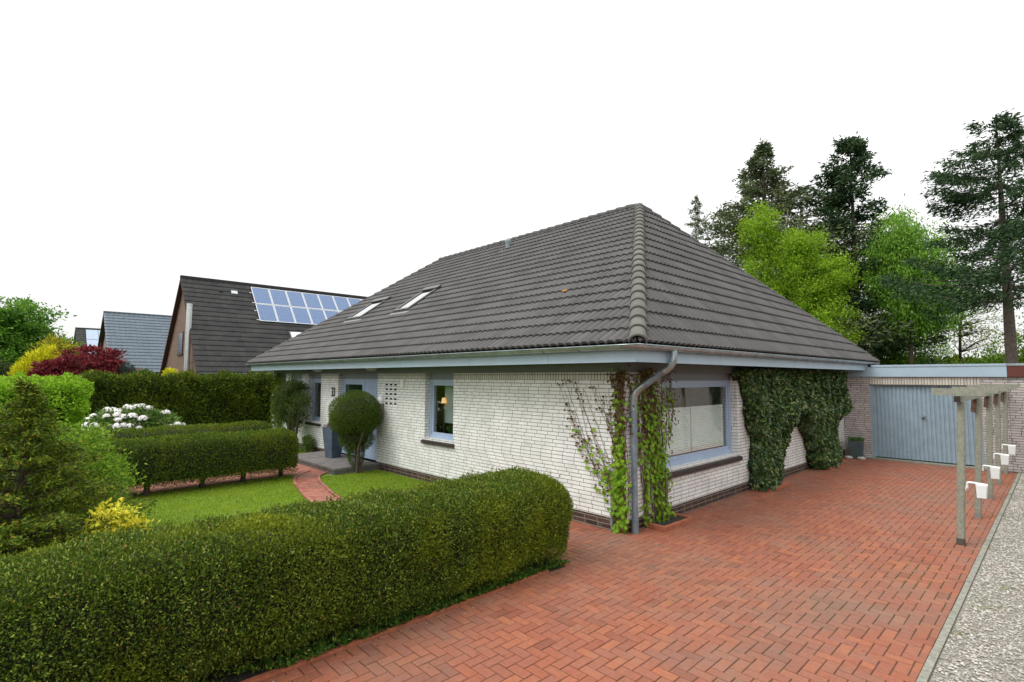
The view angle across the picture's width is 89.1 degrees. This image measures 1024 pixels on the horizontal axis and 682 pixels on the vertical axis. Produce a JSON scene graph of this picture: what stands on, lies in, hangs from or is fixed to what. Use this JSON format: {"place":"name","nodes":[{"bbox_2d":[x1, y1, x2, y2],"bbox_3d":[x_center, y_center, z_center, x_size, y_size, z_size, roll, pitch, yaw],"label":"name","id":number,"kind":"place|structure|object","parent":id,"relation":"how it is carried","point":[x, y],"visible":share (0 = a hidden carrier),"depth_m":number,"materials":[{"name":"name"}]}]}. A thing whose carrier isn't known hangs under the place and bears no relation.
{"place":"outdoors","nodes":[
{"label":"outdoors","id":0,"kind":"place"},
{"bbox_2d":[73,327,99,361],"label":"house","id":1,"kind":"structure","parent":0,"point":[88,336],"depth_m":55.42,"materials":[{"name":"grey brick"}]},
{"bbox_2d":[97,311,171,375],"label":"house","id":2,"kind":"structure","parent":0,"point":[141,338],"depth_m":36.49,"materials":[{"name":"grey tile"}]},
{"bbox_2d":[1,464,326,509],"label":"walkway","id":3,"kind":"structure","parent":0,"point":[303,468],"depth_m":11.58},
{"bbox_2d":[160,275,366,374],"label":"house","id":4,"kind":"structure","parent":0,"point":[216,326],"depth_m":28.84,"materials":[{"name":"grey tile"}]},
{"bbox_2d":[176,331,183,354],"bbox_3d":[-18.229,0.131,28.563,0.090,1.280,1.300,4,-5,-43],"label":"window","id":5,"kind":"structure","parent":4,"relation":"in","point":[180,334],"depth_m":28.39,"materials":[{"name":"grey glass"}]},
{"bbox_2d":[288,331,301,337],"bbox_3d":[-12.236,-0.070,29.754,0.840,1.003,0.888,4,-5,-43],"label":"roof window","id":6,"kind":"structure","parent":4,"relation":"in","point":[291,333],"depth_m":29.78,"materials":[{"name":"glass"}]},
{"bbox_2d":[6,449,574,536],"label":"lawn","id":7,"kind":"structure","parent":0,"point":[210,510],"depth_m":9.92,"materials":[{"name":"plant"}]},
{"bbox_2d":[0,371,94,430],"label":"beech hedge","id":8,"kind":"object","parent":7,"relation":"on","point":[66,396],"visible":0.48,"depth_m":15.04,"materials":[{"name":"green plant"}]},
{"bbox_2d":[8,413,146,521],"bbox_3d":[-6.511,1.962,7.761,1.819,1.787,1.614,4,-5,-43],"label":"green shrub","id":9,"kind":"object","parent":7,"relation":"on","point":[110,467],"visible":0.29,"depth_m":7.80,"materials":[{"name":"green plant"}]},
{"bbox_2d":[0,376,171,556],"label":"young conifer","id":10,"kind":"object","parent":7,"relation":"on","point":[28,424],"visible":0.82,"depth_m":5.64,"materials":[{"name":"green plant"}]},
{"bbox_2d":[77,497,160,549],"bbox_3d":[-4.319,2.210,5.736,0.751,1.012,0.534,2,-4,-26],"label":"golden shrub","id":11,"kind":"object","parent":7,"relation":"on","point":[119,512],"visible":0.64,"depth_m":5.67,"materials":[{"name":"yellow plant"}]},
{"bbox_2d":[82,402,185,431],"bbox_3d":[-10.109,2.453,13.891,2.327,1.664,1.460,4,-5,-43],"label":"flowering shrub","id":12,"kind":"object","parent":7,"relation":"on","point":[125,416],"visible":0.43,"depth_m":13.61,"materials":[{"name":"white plant"}]},
{"bbox_2d":[0,420,272,444],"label":"walk hedge","id":13,"kind":"object","parent":7,"relation":"on","point":[126,432],"visible":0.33,"depth_m":12.58,"materials":[{"name":"green plant"}]},
{"bbox_2d":[0,427,299,502],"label":"walk hedge","id":14,"kind":"object","parent":7,"relation":"on","point":[202,457],"visible":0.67,"depth_m":10.58,"materials":[{"name":"green plant"}]},
{"bbox_2d":[269,374,316,435],"bbox_3d":[-6.721,2.225,15.924,1.182,2.427,2.659,4,-5,-43],"label":"topiary tree","id":15,"kind":"object","parent":7,"relation":"on","point":[290,396],"visible":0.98,"depth_m":15.81,"materials":[{"name":"green plant"}]},
{"bbox_2d":[300,433,315,452],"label":"border plant","id":16,"kind":"object","parent":7,"relation":"on","point":[308,441],"visible":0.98,"depth_m":15.55,"materials":[{"name":"green plant"}]},
{"bbox_2d":[295,451,378,474],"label":"entrance slab","id":17,"kind":"structure","parent":7,"relation":"on","point":[319,460],"depth_m":12.96,"materials":[{"name":"grey stone"}]},
{"bbox_2d":[322,423,341,457],"bbox_3d":[-4.780,2.657,13.957,0.541,0.905,0.576,-3,-5,35],"label":"planter","id":18,"kind":"object","parent":17,"relation":"on","point":[332,449],"visible":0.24,"depth_m":13.80,"materials":[{"name":"metal"}]},
{"bbox_2d":[328,389,382,473],"bbox_3d":[-3.835,2.192,12.706,1.298,2.035,1.431,4,-5,-43],"label":"topiary tree","id":19,"kind":"object","parent":7,"relation":"on","point":[354,420],"visible":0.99,"depth_m":12.37,"materials":[{"name":"green plant"}]},
{"bbox_2d":[293,470,339,502],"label":"path","id":20,"kind":"structure","parent":0,"point":[314,488],"depth_m":10.68,"materials":[{"name":"red brick"}]},
{"bbox_2d":[0,0,1023,357],"label":"sky","id":21,"kind":"structure","parent":0,"point":[350,147],"materials":[{"name":"white"}]},
{"bbox_2d":[260,457,1017,681],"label":"driveway","id":22,"kind":"structure","parent":0,"point":[538,615],"depth_m":5.37,"materials":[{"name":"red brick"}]},
{"bbox_2d":[272,461,941,681],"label":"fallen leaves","id":23,"kind":"object","parent":22,"relation":"on","point":[563,576],"visible":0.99,"depth_m":5.08,"materials":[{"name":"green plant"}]},
{"bbox_2d":[646,513,694,531],"bbox_3d":[2.496,2.843,8.175,0.880,0.064,0.341,4,-5,-43],"label":"corner bed","id":24,"kind":"object","parent":22,"relation":"on","point":[678,520],"visible":0.97,"depth_m":8.07,"materials":[{"name":"ceramic"}]},
{"bbox_2d":[611,478,1023,639],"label":"weeds","id":25,"kind":"object","parent":22,"relation":"on","point":[917,580],"visible":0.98,"depth_m":5.81,"materials":[{"name":"green plant"}]},
{"bbox_2d":[845,437,864,458],"bbox_3d":[9.860,3.046,14.882,0.545,0.603,0.530,-3,-5,39],"label":"planter","id":26,"kind":"object","parent":22,"relation":"on","point":[856,446],"visible":0.99,"depth_m":14.76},
{"bbox_2d":[931,384,1020,545],"bbox_3d":[9.158,1.941,9.935,8.306,2.168,0.600,4,-5,-43],"label":"pergola","id":27,"kind":"object","parent":22,"relation":"on","point":[990,393],"visible":0.94,"depth_m":8.55,"materials":[{"name":"grey wood"}]},
{"bbox_2d":[965,481,987,498],"bbox_3d":[6.338,2.029,7.101,0.100,0.203,0.246,4,-5,-43],"label":"post lamp","id":28,"kind":"object","parent":27,"relation":"attached to","point":[981,490],"visible":1,"depth_m":7.04,"materials":[{"name":"white plastic"}]},
{"bbox_2d":[982,465,999,478],"bbox_3d":[7.785,2.125,8.463,0.100,0.203,0.246,4,-5,-43],"label":"post lamp","id":29,"kind":"object","parent":27,"relation":"attached to","point":[995,472],"visible":1,"depth_m":8.40,"materials":[{"name":"white plastic"}]},
{"bbox_2d":[993,453,1008,464],"bbox_3d":[9.226,2.221,9.818,0.100,0.203,0.246,4,-5,-43],"label":"post lamp","id":30,"kind":"object","parent":27,"relation":"attached to","point":[1004,459],"visible":1,"depth_m":9.75,"materials":[{"name":"white plastic"}]},
{"bbox_2d":[1001,444,1015,454],"bbox_3d":[10.630,2.315,11.139,0.100,0.203,0.246,4,-5,-43],"label":"post lamp","id":31,"kind":"object","parent":27,"relation":"attached to","point":[1011,449],"visible":1,"depth_m":11.08,"materials":[{"name":"white plastic"}]},
{"bbox_2d":[842,363,1013,471],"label":"garage","id":32,"kind":"structure","parent":0,"point":[901,411],"depth_m":14.19,"materials":[{"name":"brick"}]},
{"bbox_2d":[870,384,984,467],"bbox_3d":[11.157,2.245,14.084,0.130,2.100,2.391,4,-5,-43],"label":"garage door","id":33,"kind":"structure","parent":32,"relation":"in","point":[912,422],"depth_m":14.19,"materials":[{"name":"metal"}]},
{"bbox_2d":[876,456,1019,472],"bbox_3d":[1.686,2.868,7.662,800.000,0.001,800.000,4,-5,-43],"label":"ground","id":34,"kind":"structure","parent":0,"point":[926,461],"depth_m":14.47,"materials":[{"name":"grey concrete"}]},
{"bbox_2d":[0,358,16,379],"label":"dark conifer","id":35,"kind":"object","parent":34,"relation":"on","point":[2,370],"visible":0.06,"depth_m":19.45,"materials":[{"name":"green plant"}]},
{"bbox_2d":[6,343,61,379],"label":"golden conifer","id":36,"kind":"object","parent":34,"relation":"on","point":[38,355],"visible":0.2,"depth_m":18.61,"materials":[{"name":"yellow plant"}]},
{"bbox_2d":[0,294,77,371],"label":"broadleaf tree","id":37,"kind":"object","parent":34,"relation":"on","point":[20,332],"visible":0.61,"depth_m":22.31,"materials":[{"name":"green plant"}]},
{"bbox_2d":[23,331,81,358],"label":"golden conifer","id":38,"kind":"object","parent":34,"relation":"on","point":[59,341],"visible":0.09,"depth_m":20.14,"materials":[{"name":"yellow plant"}]},
{"bbox_2d":[59,333,84,348],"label":"broadleaf tree","id":39,"kind":"object","parent":34,"relation":"on","point":[74,342],"visible":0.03,"depth_m":53.75,"materials":[{"name":"green plant"}]},
{"bbox_2d":[27,343,140,381],"bbox_3d":[-15.587,1.825,18.981,3.532,3.618,2.669,4,-5,-43],"label":"red maple","id":40,"kind":"object","parent":34,"relation":"on","point":[108,360],"visible":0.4,"depth_m":18.68,"materials":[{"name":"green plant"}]},
{"bbox_2d":[116,360,136,374],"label":"blue conifer","id":41,"kind":"object","parent":34,"relation":"on","point":[124,367],"visible":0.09,"depth_m":19.25,"materials":[{"name":"green plant"}]},
{"bbox_2d":[161,367,178,375],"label":"golden conifer","id":42,"kind":"object","parent":34,"relation":"on","point":[168,370],"visible":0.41,"depth_m":19.34,"materials":[{"name":"yellow plant"}]},
{"bbox_2d":[75,368,273,428],"bbox_3d":[-11.052,2.485,19.819,9.265,2.896,1.761,4,-5,-43],"label":"thuja hedge","id":43,"kind":"object","parent":34,"relation":"on","point":[190,396],"visible":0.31,"depth_m":18.74,"materials":[{"name":"green plant"}]},
{"bbox_2d":[159,557,559,681],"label":"bed soil","id":44,"kind":"structure","parent":34,"relation":"on","point":[230,677],"depth_m":4.32,"materials":[{"name":"brown soil"}]},
{"bbox_2d":[0,465,576,681],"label":"front hedge","id":45,"kind":"object","parent":44,"relation":"on","point":[163,603],"visible":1,"depth_m":4.05,"materials":[{"name":"green plant"}]},
{"bbox_2d":[201,556,569,681],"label":"ground cover","id":46,"kind":"object","parent":44,"relation":"on","point":[301,653],"visible":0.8,"depth_m":4.79,"materials":[{"name":"green plant"}]},
{"bbox_2d":[240,555,567,681],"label":"bed edging","id":47,"kind":"object","parent":34,"relation":"on","point":[277,671],"visible":0.43,"depth_m":4.62,"materials":[{"name":"brick"}]},
{"bbox_2d":[246,202,879,533],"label":"house","id":48,"kind":"structure","parent":34,"relation":"on","point":[494,343],"depth_m":10.47,"materials":[{"name":"white brick"}]},
{"bbox_2d":[270,372,283,427],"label":"climbing shrub","id":49,"kind":"object","parent":48,"relation":"attached to","point":[275,381],"visible":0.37,"depth_m":17.90,"materials":[{"name":"green plant"}]},
{"bbox_2d":[294,374,301,422],"bbox_3d":[-7.047,1.797,17.132,0.265,1.725,1.114,4,-5,-43],"label":"window","id":50,"kind":"structure","parent":48,"relation":"in","point":[298,376],"depth_m":17.26,"materials":[{"name":"blue paint"}]},
{"bbox_2d":[305,374,320,425],"bbox_3d":[-6.031,1.724,16.058,0.265,1.725,1.054,4,-5,-43],"label":"window","id":51,"kind":"structure","parent":48,"relation":"in","point":[316,377],"depth_m":16.33,"materials":[{"name":"blue paint"}]},
{"bbox_2d":[344,296,392,321],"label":"roof window","id":52,"kind":"structure","parent":48,"relation":"in","point":[373,304],"depth_m":17.41,"materials":[{"name":"glass"}]},
{"bbox_2d":[365,368,376,370],"bbox_3d":[-3.515,0.709,12.977,0.300,0.085,0.300,4,-5,-43],"label":"soffit lamp","id":53,"kind":"object","parent":48,"relation":"attached to","point":[370,369],"visible":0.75,"depth_m":12.88,"materials":[{"name":"grey glass"}]},
{"bbox_2d":[377,404,383,418],"bbox_3d":[-3.310,1.754,12.948,0.140,0.375,0.240,4,-5,-43],"label":"mailbox","id":54,"kind":"object","parent":48,"relation":"attached to","point":[382,407],"visible":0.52,"depth_m":12.89,"materials":[{"name":"black metal"}]},
{"bbox_2d":[377,395,383,403],"bbox_3d":[-3.305,1.504,12.983,0.110,0.288,0.230,4,-5,-43],"label":"wall lamp","id":55,"kind":"object","parent":48,"relation":"attached to","point":[380,400],"visible":0.65,"depth_m":12.92,"materials":[{"name":"white glass"}]},
{"bbox_2d":[400,380,404,386],"bbox_3d":[-2.592,1.012,12.299,0.056,0.170,0.120,4,-5,-43],"label":"sensor box","id":56,"kind":"object","parent":48,"relation":"attached to","point":[402,383],"visible":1,"depth_m":12.27,"materials":[{"name":"white plastic"}]},
{"bbox_2d":[391,284,441,314],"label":"roof window","id":57,"kind":"structure","parent":48,"relation":"in","point":[427,291],"depth_m":15.31,"materials":[{"name":"glass"}]},
{"bbox_2d":[421,366,453,447],"bbox_3d":[-1.533,1.393,11.301,0.265,1.705,1.164,4,-5,-43],"label":"window","id":58,"kind":"structure","parent":48,"relation":"in","point":[445,379],"depth_m":11.49,"materials":[{"name":"blue paint"}]},
{"bbox_2d":[441,398,446,432],"bbox_3d":[-1.533,1.751,11.666,0.124,0.950,0.124,4,-5,-43],"label":"table lamp","id":59,"kind":"object","parent":48,"relation":"in","point":[443,400],"visible":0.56,"depth_m":11.66,"materials":[{"name":"brown"}]},
{"bbox_2d":[444,425,452,433],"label":"potted plant","id":60,"kind":"object","parent":48,"relation":"on","point":[450,431],"visible":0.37,"depth_m":11.40,"materials":[{"name":"green plant"}]},
{"bbox_2d":[557,365,679,534],"bbox_3d":[1.791,1.693,8.142,2.079,2.638,1.132,0,-4,-1],"label":"virginia creeper","id":61,"kind":"object","parent":48,"relation":"attached to","point":[619,492],"visible":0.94,"depth_m":8.04,"materials":[{"name":"green plant"}]},
{"bbox_2d":[660,373,742,478],"bbox_3d":[3.423,1.368,9.526,2.994,1.885,0.295,4,-5,-43],"label":"window","id":62,"kind":"structure","parent":48,"relation":"in","point":[706,421],"depth_m":9.70,"materials":[{"name":"blue paint"}]},
{"bbox_2d":[730,368,809,491],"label":"ivy column","id":63,"kind":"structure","parent":48,"relation":"attached to","point":[775,405],"depth_m":10.72,"materials":[{"name":"green plant"}]},
{"bbox_2d":[797,369,852,469],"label":"ivy column","id":64,"kind":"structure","parent":48,"relation":"attached to","point":[827,395],"depth_m":12.99,"materials":[{"name":"green plant"}]},
{"bbox_2d":[684,194,711,244],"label":"spruce tree","id":65,"kind":"object","parent":34,"relation":"on","point":[692,224],"visible":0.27,"depth_m":37.09,"materials":[{"name":"green plant"}]},
{"bbox_2d":[726,199,870,344],"bbox_3d":[14.430,-1.746,27.297,4.846,11.997,7.548,4,-5,-43],"label":"birch tree","id":66,"kind":"object","parent":34,"relation":"on","point":[790,261],"visible":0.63,"depth_m":26.35,"materials":[{"name":"green plant"}]},
{"bbox_2d":[695,137,980,356],"bbox_3d":[16.149,-4.125,31.989,18.215,17.396,18.626,4,-5,-43],"label":"spruce tree","id":67,"kind":"object","parent":34,"relation":"on","point":[778,191],"visible":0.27,"depth_m":30.85,"materials":[{"name":"green plant"}]},
{"bbox_2d":[805,131,963,366],"bbox_3d":[19.373,-3.639,29.948,9.987,17.210,9.436,0,-4,-4],"label":"fir tree","id":68,"kind":"object","parent":34,"relation":"on","point":[841,183],"visible":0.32,"depth_m":29.27,"materials":[{"name":"green plant"}]},
{"bbox_2d":[853,331,922,366],"bbox_3d":[20.505,1.779,28.787,3.137,5.152,4.229,4,-5,-43],"label":"garden bush","id":69,"kind":"object","parent":34,"relation":"on","point":[884,358],"visible":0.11,"depth_m":28.07,"materials":[{"name":"green plant"}]},
{"bbox_2d":[879,346,949,364],"bbox_3d":[21.313,2.235,27.146,3.492,4.027,3.949,4,-5,-43],"label":"garden bush","id":70,"kind":"object","parent":34,"relation":"on","point":[907,360],"visible":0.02,"depth_m":26.96,"materials":[{"name":"green plant"}]},
{"bbox_2d":[848,193,985,364],"bbox_3d":[20.237,-1.777,26.223,4.904,11.932,5.276,0,-4,2],"label":"larch tree","id":71,"kind":"object","parent":34,"relation":"on","point":[903,249],"visible":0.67,"depth_m":25.85,"materials":[{"name":"green plant"}]},
{"bbox_2d":[903,328,966,363],"bbox_3d":[23.507,1.088,29.909,3.374,6.732,4.308,4,-5,-43],"label":"young tree","id":72,"kind":"object","parent":34,"relation":"on","point":[929,349],"visible":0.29,"depth_m":29.26,"materials":[{"name":"green plant"}]},
{"bbox_2d":[872,108,1023,362],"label":"fir tree","id":73,"kind":"object","parent":34,"relation":"on","point":[1005,257],"visible":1,"depth_m":19.69,"materials":[{"name":"green plant"}]},
{"bbox_2d":[916,353,1002,363],"bbox_3d":[19.069,3.986,46.811,5.215,5.257,58.563,4,-5,-43],"label":"hedge","id":74,"kind":"object","parent":34,"relation":"on","point":[954,360],"visible":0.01,"depth_m":34.82,"materials":[{"name":"green plant"}]},
{"bbox_2d":[916,472,1021,681],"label":"kerb","id":75,"kind":"structure","parent":34,"relation":"on","point":[926,672],"depth_m":5.29,"materials":[{"name":"concrete"}]},
{"bbox_2d":[946,348,1004,363],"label":"garden bush","id":76,"kind":"object","parent":34,"relation":"on","point":[974,361],"visible":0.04,"depth_m":25.11,"materials":[{"name":"green plant"}]},
{"bbox_2d":[937,286,1022,363],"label":"young tree","id":77,"kind":"object","parent":34,"relation":"on","point":[961,349],"visible":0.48,"depth_m":26.59,"materials":[{"name":"green plant"}]},
{"bbox_2d":[975,325,1023,363],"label":"garden bush","id":78,"kind":"object","parent":34,"relation":"on","point":[988,349],"visible":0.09,"depth_m":23.96,"materials":[{"name":"green plant"}]},
{"bbox_2d":[1004,316,1023,362],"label":"garden bush","id":79,"kind":"object","parent":34,"relation":"on","point":[1022,351],"visible":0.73,"depth_m":21.86,"materials":[{"name":"green plant"}]},
{"bbox_2d":[929,473,1023,681],"bbox_3d":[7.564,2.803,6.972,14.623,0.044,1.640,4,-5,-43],"label":"gravel","id":80,"kind":"structure","parent":0,"point":[1010,570],"depth_m":5.00,"materials":[{"name":"grey gravel"}]},
{"bbox_2d":[1006,363,1023,472],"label":"garage","id":81,"kind":"structure","parent":0,"point":[1015,373],"depth_m":12.72,"materials":[{"name":"brick"}]}
]}

